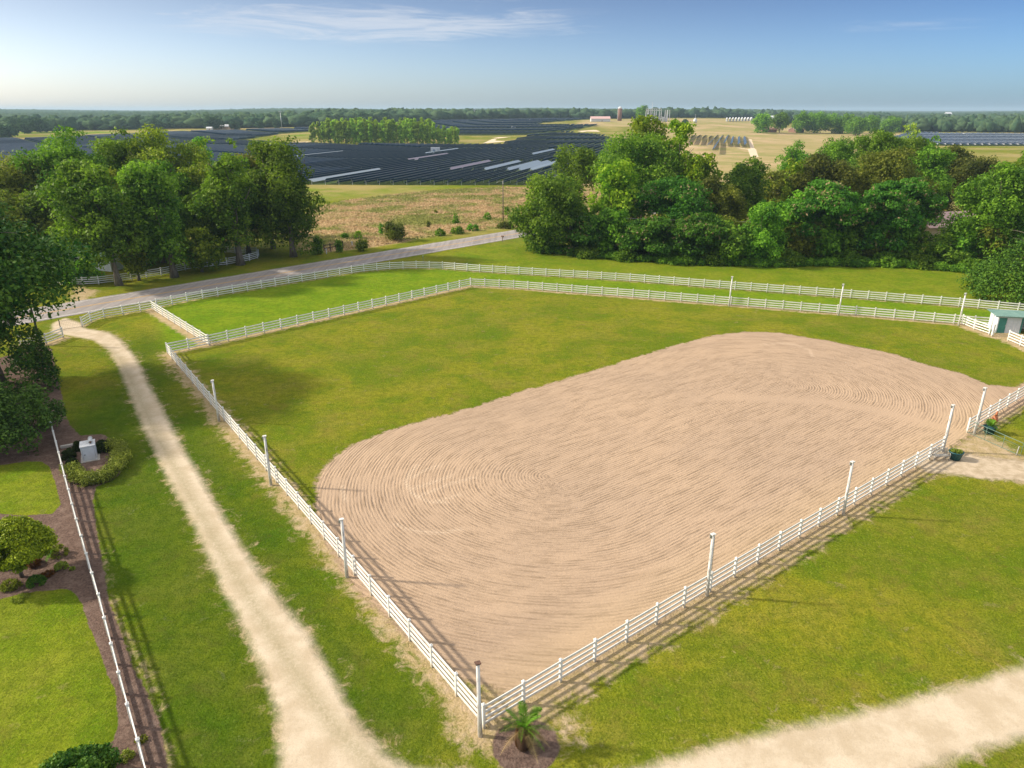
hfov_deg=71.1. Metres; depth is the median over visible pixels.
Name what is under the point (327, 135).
cypress tree
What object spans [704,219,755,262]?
tree
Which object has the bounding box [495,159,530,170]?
solar panel row
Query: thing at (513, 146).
solar panel row
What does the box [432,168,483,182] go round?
solar panel row
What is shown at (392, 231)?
shrub
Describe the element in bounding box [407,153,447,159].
solar panel row
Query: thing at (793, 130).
house
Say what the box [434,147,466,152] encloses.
solar panel row
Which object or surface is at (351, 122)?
cypress tree
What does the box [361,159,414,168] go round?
solar panel row
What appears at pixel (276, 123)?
distant tree
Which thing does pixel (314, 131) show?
cypress tree
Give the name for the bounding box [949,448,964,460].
planter
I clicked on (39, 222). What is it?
tree
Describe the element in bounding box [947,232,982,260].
tree
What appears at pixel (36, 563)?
garden plant
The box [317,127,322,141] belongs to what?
cypress tree
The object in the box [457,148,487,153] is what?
solar panel row
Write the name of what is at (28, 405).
tree
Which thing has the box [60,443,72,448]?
concrete kerb
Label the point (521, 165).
solar panel row
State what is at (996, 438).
tube gate
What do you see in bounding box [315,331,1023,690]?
riding arena sand
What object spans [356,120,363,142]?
cypress tree
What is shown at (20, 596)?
garden plant
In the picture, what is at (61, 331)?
rail fence
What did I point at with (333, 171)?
solar panel row
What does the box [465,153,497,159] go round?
solar panel row
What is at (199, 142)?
tree
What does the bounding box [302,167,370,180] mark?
solar panel row
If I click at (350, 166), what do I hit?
solar panel row
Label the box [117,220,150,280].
tree
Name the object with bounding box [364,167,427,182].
solar panel row
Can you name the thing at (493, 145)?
solar panel row
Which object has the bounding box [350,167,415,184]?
solar panel row
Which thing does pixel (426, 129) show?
cypress tree
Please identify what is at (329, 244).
old wooden fence
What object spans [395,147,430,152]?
solar panel row
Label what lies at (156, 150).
tree
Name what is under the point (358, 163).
solar panel row
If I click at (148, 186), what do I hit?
tree
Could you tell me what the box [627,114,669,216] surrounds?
tree
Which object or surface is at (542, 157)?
solar panel row
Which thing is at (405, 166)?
solar panel row
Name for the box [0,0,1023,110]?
sky
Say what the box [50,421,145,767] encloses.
rail fence
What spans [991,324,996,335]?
gate post
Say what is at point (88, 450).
utility cabinet
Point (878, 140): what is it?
tree
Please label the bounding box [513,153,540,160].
solar panel row
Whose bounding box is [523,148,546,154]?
solar panel row
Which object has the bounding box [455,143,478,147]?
solar panel row
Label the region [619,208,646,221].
tree
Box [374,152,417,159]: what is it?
solar panel row
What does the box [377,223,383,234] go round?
shrub
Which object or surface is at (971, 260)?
bush
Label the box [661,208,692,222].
tree
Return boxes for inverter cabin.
[431,147,439,151]
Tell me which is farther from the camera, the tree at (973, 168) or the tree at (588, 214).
the tree at (973, 168)
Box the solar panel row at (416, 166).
[405,159,452,168]
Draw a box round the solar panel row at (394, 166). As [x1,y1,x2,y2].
[383,159,432,168]
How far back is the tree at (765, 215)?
131.71 m
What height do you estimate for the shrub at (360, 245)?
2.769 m
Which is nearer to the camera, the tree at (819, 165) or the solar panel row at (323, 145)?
the tree at (819, 165)
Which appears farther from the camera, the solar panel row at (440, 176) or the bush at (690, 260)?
the solar panel row at (440, 176)
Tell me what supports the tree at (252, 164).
on the ground at (906, 587)
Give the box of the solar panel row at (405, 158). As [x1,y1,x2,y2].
[401,152,441,159]
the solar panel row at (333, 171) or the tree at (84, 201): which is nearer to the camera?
the tree at (84, 201)
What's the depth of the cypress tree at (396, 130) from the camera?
593.85 m
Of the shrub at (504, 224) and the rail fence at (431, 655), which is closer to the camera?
the rail fence at (431, 655)
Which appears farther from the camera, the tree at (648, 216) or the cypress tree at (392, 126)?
the cypress tree at (392, 126)
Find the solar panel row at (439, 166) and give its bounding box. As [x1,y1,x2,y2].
[427,159,471,169]
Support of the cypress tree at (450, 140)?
on the ground at (906, 587)
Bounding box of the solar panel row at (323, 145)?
[302,144,341,148]
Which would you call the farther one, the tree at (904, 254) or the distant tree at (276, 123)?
the distant tree at (276, 123)
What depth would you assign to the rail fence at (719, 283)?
115.35 m
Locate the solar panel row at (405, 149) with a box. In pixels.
[387,147,424,152]
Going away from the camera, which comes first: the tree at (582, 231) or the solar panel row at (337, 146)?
the tree at (582, 231)
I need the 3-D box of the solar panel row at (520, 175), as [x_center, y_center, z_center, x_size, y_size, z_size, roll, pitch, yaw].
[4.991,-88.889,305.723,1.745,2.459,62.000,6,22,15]
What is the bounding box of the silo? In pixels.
[617,107,621,120]
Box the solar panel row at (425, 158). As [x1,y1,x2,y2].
[418,152,457,159]
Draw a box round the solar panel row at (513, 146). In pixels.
[503,143,526,148]
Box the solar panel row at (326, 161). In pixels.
[298,158,351,165]
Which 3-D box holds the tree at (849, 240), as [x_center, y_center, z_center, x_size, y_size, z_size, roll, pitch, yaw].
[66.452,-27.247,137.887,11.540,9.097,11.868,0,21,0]
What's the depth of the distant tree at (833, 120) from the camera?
821.79 m
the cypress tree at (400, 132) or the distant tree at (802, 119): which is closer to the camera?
the cypress tree at (400, 132)
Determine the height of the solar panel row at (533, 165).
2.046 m
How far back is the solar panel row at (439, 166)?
360.15 m
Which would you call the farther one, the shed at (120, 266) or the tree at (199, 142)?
the tree at (199, 142)
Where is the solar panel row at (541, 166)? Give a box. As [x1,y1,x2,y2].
[530,161,554,169]
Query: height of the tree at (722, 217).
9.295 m
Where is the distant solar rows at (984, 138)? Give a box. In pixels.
[889,131,1023,144]
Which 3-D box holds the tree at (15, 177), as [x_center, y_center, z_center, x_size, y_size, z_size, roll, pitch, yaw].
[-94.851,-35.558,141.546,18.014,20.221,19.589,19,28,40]
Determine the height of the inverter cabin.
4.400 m
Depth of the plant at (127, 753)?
31.88 m
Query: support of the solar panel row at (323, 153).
on the ground at (906, 587)
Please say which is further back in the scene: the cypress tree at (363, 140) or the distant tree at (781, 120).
the distant tree at (781, 120)
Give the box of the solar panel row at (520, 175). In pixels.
[501,168,541,182]
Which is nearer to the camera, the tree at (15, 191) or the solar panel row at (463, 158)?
the tree at (15, 191)
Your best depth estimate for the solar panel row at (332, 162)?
372.30 m
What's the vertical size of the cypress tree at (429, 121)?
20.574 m
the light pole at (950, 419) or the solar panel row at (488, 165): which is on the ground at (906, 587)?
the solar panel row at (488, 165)
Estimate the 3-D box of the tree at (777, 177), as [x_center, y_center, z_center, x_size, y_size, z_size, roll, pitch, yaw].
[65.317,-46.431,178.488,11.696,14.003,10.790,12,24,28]
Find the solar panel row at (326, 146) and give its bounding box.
[308,144,349,148]
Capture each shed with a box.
[69,245,124,271]
[987,309,1023,333]
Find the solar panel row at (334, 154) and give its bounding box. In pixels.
[312,151,361,157]
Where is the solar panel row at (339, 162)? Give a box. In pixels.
[312,158,369,167]
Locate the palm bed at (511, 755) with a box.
[492,718,558,767]
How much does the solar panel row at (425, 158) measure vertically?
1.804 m
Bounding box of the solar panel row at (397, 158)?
[392,152,433,159]
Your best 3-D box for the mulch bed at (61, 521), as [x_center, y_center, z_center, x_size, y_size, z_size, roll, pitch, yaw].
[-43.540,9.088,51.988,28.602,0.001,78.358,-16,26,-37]
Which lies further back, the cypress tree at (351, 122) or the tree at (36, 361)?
the cypress tree at (351, 122)
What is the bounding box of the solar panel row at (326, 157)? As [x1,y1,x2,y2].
[325,151,373,158]
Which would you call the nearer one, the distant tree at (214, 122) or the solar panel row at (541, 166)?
the solar panel row at (541, 166)
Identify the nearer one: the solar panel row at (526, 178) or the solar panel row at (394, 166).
the solar panel row at (526, 178)
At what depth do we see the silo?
1078.79 m
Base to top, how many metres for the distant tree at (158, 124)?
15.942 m
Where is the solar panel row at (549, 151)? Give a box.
[540,149,560,154]
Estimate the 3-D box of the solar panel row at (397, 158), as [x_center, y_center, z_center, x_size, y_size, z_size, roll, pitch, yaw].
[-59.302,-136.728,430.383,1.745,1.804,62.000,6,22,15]
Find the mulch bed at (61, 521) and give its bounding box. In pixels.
[0,348,167,767]
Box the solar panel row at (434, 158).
[427,152,465,159]
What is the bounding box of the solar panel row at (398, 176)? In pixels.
[378,167,438,184]
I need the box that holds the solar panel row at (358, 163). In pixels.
[331,158,387,167]
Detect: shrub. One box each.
[39,741,122,767]
[61,447,76,460]
[65,457,79,465]
[71,440,80,451]
[95,439,108,453]
[309,236,323,254]
[334,239,342,251]
[340,232,348,237]
[353,231,362,238]
[354,239,368,250]
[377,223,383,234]
[382,220,407,240]
[435,228,445,235]
[450,225,464,234]
[452,209,459,223]
[466,223,478,230]
[483,212,490,219]
[496,221,513,228]
[504,206,510,214]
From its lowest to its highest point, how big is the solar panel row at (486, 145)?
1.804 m
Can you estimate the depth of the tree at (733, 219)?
139.08 m
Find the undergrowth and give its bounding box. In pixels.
[542,245,971,272]
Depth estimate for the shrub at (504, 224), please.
175.67 m
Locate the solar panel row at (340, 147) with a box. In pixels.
[323,145,361,149]
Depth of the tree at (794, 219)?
137.22 m
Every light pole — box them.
[210,380,219,421]
[262,435,272,485]
[338,518,348,577]
[474,660,482,737]
[705,532,715,596]
[728,276,733,305]
[838,284,843,315]
[841,460,854,515]
[943,404,955,451]
[958,293,966,325]
[973,387,986,433]
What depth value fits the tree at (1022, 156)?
143.03 m
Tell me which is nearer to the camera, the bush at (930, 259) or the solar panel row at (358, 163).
the bush at (930, 259)
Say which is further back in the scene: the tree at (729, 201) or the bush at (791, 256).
the tree at (729, 201)
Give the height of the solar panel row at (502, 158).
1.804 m
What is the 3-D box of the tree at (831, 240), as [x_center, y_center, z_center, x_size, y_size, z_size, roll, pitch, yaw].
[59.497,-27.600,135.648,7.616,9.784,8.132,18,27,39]
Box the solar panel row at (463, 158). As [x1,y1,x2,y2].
[456,153,489,159]
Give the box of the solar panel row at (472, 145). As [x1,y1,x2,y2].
[462,143,485,147]
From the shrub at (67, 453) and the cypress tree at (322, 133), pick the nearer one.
the shrub at (67, 453)
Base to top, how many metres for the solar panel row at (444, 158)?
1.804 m
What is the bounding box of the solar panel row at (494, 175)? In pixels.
[474,168,518,182]
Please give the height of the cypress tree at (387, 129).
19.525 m
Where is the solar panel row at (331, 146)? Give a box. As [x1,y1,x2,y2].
[313,144,354,148]
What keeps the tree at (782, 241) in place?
on the ground at (906, 587)
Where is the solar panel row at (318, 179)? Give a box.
[309,168,379,181]
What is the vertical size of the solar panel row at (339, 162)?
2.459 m
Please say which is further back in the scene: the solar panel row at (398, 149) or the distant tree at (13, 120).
the distant tree at (13, 120)
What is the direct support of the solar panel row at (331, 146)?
on the ground at (906, 587)
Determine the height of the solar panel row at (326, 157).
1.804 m
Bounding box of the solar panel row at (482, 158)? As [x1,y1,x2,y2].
[474,153,506,160]
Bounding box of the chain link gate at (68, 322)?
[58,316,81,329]
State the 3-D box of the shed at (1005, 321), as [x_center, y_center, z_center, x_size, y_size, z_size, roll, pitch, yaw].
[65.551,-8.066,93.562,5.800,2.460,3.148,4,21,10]
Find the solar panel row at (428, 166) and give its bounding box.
[417,159,461,168]
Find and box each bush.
[533,237,557,254]
[571,244,600,259]
[612,247,636,262]
[662,250,696,265]
[701,249,727,266]
[773,248,807,267]
[827,248,861,266]
[869,249,903,268]
[905,252,941,270]
[955,256,986,272]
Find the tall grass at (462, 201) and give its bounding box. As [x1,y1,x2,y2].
[295,186,646,251]
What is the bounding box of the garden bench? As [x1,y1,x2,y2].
[931,447,950,460]
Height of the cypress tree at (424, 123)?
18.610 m
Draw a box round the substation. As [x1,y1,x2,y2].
[646,102,669,121]
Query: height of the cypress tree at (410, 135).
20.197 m
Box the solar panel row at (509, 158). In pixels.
[503,153,531,160]
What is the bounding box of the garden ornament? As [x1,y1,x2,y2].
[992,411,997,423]
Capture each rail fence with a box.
[18,327,63,344]
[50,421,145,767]
[57,248,258,284]
[80,261,416,326]
[150,301,207,342]
[165,342,485,728]
[167,278,470,350]
[226,246,255,253]
[416,261,1023,310]
[472,278,1023,327]
[485,436,945,723]
[961,314,991,334]
[966,387,1023,432]
[1007,330,1023,345]
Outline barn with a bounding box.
[590,116,610,121]
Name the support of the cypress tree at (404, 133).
on the ground at (906, 587)
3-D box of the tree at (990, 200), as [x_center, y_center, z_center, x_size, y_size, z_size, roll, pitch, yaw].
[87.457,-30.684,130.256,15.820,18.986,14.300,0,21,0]
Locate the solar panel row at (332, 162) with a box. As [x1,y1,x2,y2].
[304,158,360,166]
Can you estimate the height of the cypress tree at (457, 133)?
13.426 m
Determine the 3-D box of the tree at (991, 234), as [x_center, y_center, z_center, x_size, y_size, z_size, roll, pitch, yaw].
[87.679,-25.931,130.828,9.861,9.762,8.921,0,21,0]
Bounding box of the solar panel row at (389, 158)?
[383,152,425,159]
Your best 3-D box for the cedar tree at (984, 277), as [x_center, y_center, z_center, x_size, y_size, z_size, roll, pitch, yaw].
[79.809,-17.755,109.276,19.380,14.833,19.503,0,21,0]
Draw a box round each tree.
[0,124,16,137]
[0,150,55,200]
[0,170,31,200]
[0,188,58,241]
[0,197,96,384]
[0,299,62,401]
[0,382,67,454]
[0,515,59,577]
[3,116,28,130]
[7,125,121,190]
[10,124,19,136]
[12,184,71,248]
[15,119,35,133]
[30,114,50,131]
[34,156,151,285]
[56,260,106,284]
[87,126,142,189]
[95,166,124,226]
[114,158,194,277]
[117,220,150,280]
[118,123,210,177]
[129,115,142,122]
[146,118,164,128]
[161,174,192,262]
[163,121,177,128]
[171,172,207,243]
[173,151,219,239]
[180,226,227,271]
[181,191,249,261]
[185,136,262,265]
[192,136,214,175]
[201,115,225,129]
[227,155,267,254]
[228,120,241,128]
[232,146,280,248]
[237,135,329,256]
[254,120,264,127]
[272,119,280,127]
[308,125,313,142]
[312,123,316,141]
[315,122,318,139]
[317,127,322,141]
[319,121,325,142]
[324,119,331,142]
[330,120,335,142]
[334,122,339,143]
[336,114,345,120]
[337,121,343,143]
[342,120,347,143]
[345,121,352,143]
[349,118,353,141]
[351,122,357,144]
[353,117,358,143]
[355,112,372,119]
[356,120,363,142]
[361,120,365,141]
[364,121,369,142]
[367,124,372,142]
[372,119,379,142]
[378,120,385,142]
[384,120,391,142]
[389,119,395,142]
[394,124,398,142]
[397,125,402,142]
[401,121,407,142]
[405,119,408,142]
[407,119,413,143]
[411,122,418,142]
[415,121,419,142]
[418,123,424,143]
[422,121,426,142]
[424,124,429,143]
[426,118,431,142]
[430,123,435,143]
[435,128,441,143]
[442,130,446,143]
[446,128,448,142]
[448,131,451,143]
[452,129,456,143]
[455,127,459,143]
[499,700,560,762]
[506,170,587,254]
[551,143,600,191]
[556,215,605,252]
[568,205,595,245]
[585,131,682,220]
[586,158,641,247]
[588,206,629,251]
[616,215,675,255]
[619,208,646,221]
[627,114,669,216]
[629,175,717,219]
[632,220,665,253]
[635,105,647,117]
[645,213,675,240]
[656,118,696,178]
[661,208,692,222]
[663,152,723,186]
[664,212,729,256]
[691,173,725,213]
[700,212,726,250]
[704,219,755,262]
[707,182,747,222]
[719,155,771,219]
[723,214,753,231]
[735,198,790,259]
[750,112,772,132]
[760,169,787,207]
[771,111,790,132]
[773,189,818,251]
[774,140,810,182]
[774,225,788,251]
[779,151,859,201]
[780,158,812,202]
[781,219,829,258]
[784,177,873,236]
[791,110,813,132]
[805,213,846,259]
[806,110,829,132]
[815,135,868,170]
[821,112,848,133]
[836,221,884,256]
[837,113,855,133]
[843,116,871,135]
[847,180,925,251]
[848,145,939,200]
[849,128,912,184]
[851,230,899,258]
[863,115,880,132]
[876,223,920,252]
[879,116,901,132]
[888,243,918,258]
[889,122,935,159]
[899,177,948,225]
[902,135,957,200]
[902,219,934,249]
[915,232,971,263]
[924,144,976,211]
[933,221,980,256]
[941,161,1023,261]
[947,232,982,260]
[949,155,1007,210]
[957,230,1023,307]
[966,217,1017,263]
[982,218,1023,257]
[993,151,1023,183]
[995,157,1023,228]
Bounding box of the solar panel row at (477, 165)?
[461,159,501,169]
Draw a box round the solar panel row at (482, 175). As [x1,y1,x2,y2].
[460,168,506,184]
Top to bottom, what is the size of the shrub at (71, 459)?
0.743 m
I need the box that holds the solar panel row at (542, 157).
[532,153,557,160]
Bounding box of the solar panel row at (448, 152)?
[441,148,472,153]
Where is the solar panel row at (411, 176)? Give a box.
[391,167,450,182]
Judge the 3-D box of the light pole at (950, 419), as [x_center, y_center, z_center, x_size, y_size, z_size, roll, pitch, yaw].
[36.545,3.763,60.120,0.318,4.364,0.253,-8,22,-20]
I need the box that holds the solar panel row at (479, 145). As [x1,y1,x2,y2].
[469,143,493,147]
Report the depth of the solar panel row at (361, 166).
362.99 m
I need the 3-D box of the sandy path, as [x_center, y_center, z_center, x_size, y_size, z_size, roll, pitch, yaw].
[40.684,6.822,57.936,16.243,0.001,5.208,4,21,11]
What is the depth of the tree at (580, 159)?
174.49 m
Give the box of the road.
[2,194,751,324]
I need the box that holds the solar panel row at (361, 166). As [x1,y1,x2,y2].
[352,159,404,168]
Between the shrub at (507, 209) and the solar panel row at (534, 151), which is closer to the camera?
the shrub at (507, 209)
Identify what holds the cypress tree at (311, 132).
on the ground at (906, 587)
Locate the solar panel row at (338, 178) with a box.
[323,167,393,184]
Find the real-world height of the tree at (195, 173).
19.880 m
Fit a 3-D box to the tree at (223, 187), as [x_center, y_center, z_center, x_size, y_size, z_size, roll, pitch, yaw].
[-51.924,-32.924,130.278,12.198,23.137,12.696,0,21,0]
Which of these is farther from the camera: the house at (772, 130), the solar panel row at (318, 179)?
the house at (772, 130)
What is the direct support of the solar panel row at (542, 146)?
on the ground at (906, 587)
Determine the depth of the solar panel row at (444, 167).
359.70 m
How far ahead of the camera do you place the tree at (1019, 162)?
132.65 m
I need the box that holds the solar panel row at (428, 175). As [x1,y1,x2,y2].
[405,167,461,182]
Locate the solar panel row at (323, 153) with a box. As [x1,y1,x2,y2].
[301,150,349,156]
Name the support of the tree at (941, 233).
on the ground at (906, 587)
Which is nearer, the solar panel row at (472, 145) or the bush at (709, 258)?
the bush at (709, 258)
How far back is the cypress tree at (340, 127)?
595.92 m
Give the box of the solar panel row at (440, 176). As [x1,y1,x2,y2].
[419,167,473,184]
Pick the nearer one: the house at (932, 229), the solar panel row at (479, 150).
the house at (932, 229)
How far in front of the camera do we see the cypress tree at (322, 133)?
579.63 m
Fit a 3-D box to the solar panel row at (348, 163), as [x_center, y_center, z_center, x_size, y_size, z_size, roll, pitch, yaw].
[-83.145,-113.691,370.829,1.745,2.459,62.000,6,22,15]
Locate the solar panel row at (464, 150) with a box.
[449,148,480,153]
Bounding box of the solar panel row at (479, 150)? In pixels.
[465,148,494,153]
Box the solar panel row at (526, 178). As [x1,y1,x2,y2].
[515,168,552,182]
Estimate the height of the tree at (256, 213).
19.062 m
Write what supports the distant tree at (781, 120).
on the ground at (906, 587)
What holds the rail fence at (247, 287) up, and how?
on the ground at (906, 587)
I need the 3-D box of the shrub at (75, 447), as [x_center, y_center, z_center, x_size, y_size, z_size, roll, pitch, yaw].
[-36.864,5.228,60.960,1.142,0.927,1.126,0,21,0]
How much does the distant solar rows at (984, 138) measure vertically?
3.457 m
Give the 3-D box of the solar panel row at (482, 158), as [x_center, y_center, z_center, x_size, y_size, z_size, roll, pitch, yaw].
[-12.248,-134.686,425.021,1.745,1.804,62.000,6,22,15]
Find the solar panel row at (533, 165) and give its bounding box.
[519,160,550,169]
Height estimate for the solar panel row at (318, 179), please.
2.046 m
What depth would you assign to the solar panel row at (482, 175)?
301.50 m
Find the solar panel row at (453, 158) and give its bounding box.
[446,153,480,159]
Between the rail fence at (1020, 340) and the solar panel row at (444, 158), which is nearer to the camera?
the rail fence at (1020, 340)
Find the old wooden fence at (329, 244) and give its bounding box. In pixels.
[323,241,342,249]
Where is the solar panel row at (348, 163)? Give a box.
[320,158,378,167]
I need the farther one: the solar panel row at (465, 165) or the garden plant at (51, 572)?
the solar panel row at (465, 165)
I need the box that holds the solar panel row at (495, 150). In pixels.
[482,148,509,153]
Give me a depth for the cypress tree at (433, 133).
568.37 m
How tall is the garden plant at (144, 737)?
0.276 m
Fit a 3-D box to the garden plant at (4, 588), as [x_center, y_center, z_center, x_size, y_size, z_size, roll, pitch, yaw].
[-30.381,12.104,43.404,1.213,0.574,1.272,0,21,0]
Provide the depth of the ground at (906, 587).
50.20 m
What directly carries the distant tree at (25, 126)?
on the ground at (906, 587)
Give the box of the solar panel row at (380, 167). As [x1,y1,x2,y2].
[372,159,423,168]
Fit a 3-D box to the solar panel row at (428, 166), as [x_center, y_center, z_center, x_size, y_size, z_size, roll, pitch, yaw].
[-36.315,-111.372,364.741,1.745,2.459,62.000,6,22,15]
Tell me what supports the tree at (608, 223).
on the ground at (906, 587)
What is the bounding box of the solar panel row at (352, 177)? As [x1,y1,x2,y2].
[337,167,404,182]
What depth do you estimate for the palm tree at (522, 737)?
32.08 m
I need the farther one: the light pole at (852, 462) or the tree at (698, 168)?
the tree at (698, 168)
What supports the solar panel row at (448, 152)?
on the ground at (906, 587)
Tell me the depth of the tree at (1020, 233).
128.40 m
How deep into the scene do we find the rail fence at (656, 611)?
41.38 m
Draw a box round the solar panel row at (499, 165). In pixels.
[484,160,520,169]
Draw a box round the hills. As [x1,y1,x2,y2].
[0,107,1023,117]
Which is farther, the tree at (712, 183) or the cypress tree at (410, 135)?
the cypress tree at (410, 135)
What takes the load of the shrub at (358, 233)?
on the ground at (906, 587)
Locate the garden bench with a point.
(941, 454)
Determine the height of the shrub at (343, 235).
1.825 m
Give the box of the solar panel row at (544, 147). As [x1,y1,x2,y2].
[541,143,560,148]
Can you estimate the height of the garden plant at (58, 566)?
0.539 m
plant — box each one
[0,578,22,592]
[9,592,28,603]
[25,574,47,588]
[26,558,41,568]
[41,569,55,577]
[48,544,69,558]
[53,561,69,571]
[118,747,135,763]
[134,733,147,743]
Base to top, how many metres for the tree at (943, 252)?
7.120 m
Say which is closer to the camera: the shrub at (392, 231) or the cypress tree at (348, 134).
the shrub at (392, 231)
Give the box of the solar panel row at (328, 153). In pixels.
[306,151,353,157]
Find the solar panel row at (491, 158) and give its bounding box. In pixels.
[485,153,514,159]
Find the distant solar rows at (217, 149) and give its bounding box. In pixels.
[0,118,619,178]
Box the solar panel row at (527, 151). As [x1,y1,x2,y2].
[516,148,539,153]
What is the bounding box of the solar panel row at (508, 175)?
[488,168,530,182]
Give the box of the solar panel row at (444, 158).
[436,152,473,159]
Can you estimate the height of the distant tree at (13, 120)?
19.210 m
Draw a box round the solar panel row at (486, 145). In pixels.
[476,143,500,147]
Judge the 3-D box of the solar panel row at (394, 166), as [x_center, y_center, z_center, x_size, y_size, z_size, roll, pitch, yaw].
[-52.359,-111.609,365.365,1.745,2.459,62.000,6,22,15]
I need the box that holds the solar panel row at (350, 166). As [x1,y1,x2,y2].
[341,159,395,167]
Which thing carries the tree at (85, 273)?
on the ground at (906, 587)
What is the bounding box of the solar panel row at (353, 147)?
[335,145,374,149]
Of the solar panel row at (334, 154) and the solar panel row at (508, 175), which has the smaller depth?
the solar panel row at (508, 175)
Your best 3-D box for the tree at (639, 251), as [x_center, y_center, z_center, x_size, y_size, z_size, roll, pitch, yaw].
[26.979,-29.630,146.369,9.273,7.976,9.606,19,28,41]
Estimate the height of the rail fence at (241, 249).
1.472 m
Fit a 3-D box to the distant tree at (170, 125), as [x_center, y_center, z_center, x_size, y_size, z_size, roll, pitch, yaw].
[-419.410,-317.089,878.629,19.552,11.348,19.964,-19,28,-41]
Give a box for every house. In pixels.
[219,124,230,128]
[762,128,776,131]
[788,127,803,132]
[922,211,975,239]
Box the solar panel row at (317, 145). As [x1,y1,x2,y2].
[298,143,340,147]
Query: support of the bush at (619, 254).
on the ground at (906, 587)
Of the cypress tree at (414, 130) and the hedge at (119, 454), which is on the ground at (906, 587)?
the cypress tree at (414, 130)
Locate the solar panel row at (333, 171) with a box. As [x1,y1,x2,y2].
[290,167,360,177]
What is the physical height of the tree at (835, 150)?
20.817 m
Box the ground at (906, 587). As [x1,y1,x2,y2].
[0,117,1023,767]
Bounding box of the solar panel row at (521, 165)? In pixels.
[507,160,540,169]
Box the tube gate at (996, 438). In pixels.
[968,421,1023,455]
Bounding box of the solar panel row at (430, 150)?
[418,147,452,152]
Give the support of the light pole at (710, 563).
on the ground at (906, 587)
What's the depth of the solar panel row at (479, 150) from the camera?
479.45 m
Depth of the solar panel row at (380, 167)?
359.97 m
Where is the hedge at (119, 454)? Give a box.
[59,437,132,486]
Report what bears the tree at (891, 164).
on the ground at (906, 587)
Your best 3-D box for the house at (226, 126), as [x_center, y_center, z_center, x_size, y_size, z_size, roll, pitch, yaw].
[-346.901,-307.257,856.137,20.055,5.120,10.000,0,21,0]
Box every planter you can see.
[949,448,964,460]
[983,419,998,434]
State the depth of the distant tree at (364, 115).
926.08 m
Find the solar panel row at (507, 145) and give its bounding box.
[496,143,520,148]
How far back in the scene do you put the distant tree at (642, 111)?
1111.25 m
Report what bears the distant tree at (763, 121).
on the ground at (906, 587)
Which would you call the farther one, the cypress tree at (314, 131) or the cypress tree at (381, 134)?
the cypress tree at (314, 131)
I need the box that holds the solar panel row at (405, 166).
[394,159,442,168]
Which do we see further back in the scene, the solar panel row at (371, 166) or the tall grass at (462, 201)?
the solar panel row at (371, 166)
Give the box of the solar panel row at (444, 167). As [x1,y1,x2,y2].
[439,159,481,169]
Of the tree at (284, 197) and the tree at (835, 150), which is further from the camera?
the tree at (835, 150)
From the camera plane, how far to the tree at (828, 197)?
131.52 m
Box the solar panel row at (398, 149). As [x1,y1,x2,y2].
[381,147,417,151]
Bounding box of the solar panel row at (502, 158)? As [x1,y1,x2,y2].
[493,153,523,160]
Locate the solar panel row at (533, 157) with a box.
[522,153,548,160]
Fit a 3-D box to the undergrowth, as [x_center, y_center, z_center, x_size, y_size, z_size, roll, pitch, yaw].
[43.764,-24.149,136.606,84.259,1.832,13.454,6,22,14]
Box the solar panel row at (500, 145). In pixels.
[489,143,513,148]
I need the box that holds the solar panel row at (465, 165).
[449,160,489,169]
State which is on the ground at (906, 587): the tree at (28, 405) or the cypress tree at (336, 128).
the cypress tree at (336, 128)
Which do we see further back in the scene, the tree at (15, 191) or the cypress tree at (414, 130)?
the cypress tree at (414, 130)
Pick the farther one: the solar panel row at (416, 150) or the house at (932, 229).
the solar panel row at (416, 150)
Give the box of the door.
[996,318,1007,332]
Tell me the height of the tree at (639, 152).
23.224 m
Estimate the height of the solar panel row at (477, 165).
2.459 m
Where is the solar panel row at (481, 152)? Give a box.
[473,148,501,153]
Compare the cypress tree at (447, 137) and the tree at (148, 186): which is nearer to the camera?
the tree at (148, 186)
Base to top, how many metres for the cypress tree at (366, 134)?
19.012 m
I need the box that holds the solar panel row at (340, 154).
[319,151,367,157]
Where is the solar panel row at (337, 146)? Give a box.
[319,144,359,148]
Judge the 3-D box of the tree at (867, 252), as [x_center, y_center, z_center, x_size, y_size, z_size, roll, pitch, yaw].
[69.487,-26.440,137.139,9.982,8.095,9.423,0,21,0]
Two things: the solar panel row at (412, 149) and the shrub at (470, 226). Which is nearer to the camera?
the shrub at (470, 226)
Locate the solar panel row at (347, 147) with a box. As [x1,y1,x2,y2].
[329,145,369,149]
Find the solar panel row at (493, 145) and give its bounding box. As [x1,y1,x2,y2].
[483,143,507,147]
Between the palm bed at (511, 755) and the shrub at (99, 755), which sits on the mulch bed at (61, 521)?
the shrub at (99, 755)
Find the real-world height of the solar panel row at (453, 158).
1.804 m
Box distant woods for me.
[0,106,1023,132]
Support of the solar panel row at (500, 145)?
on the ground at (906, 587)
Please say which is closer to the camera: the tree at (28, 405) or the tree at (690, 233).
the tree at (28, 405)
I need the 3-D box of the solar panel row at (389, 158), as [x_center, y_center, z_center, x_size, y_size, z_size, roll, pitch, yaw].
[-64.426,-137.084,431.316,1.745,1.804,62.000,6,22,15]
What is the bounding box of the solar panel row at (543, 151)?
[532,148,554,153]
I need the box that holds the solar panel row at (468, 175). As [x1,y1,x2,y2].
[446,167,496,182]
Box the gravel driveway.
[52,318,1023,767]
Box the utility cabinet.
[79,436,99,462]
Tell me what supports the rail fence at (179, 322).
on the ground at (906, 587)
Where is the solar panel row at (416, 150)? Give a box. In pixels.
[403,148,430,152]
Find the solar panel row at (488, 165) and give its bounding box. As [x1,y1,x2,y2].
[473,159,510,169]
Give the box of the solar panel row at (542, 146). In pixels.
[533,143,553,148]
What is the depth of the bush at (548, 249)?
144.52 m

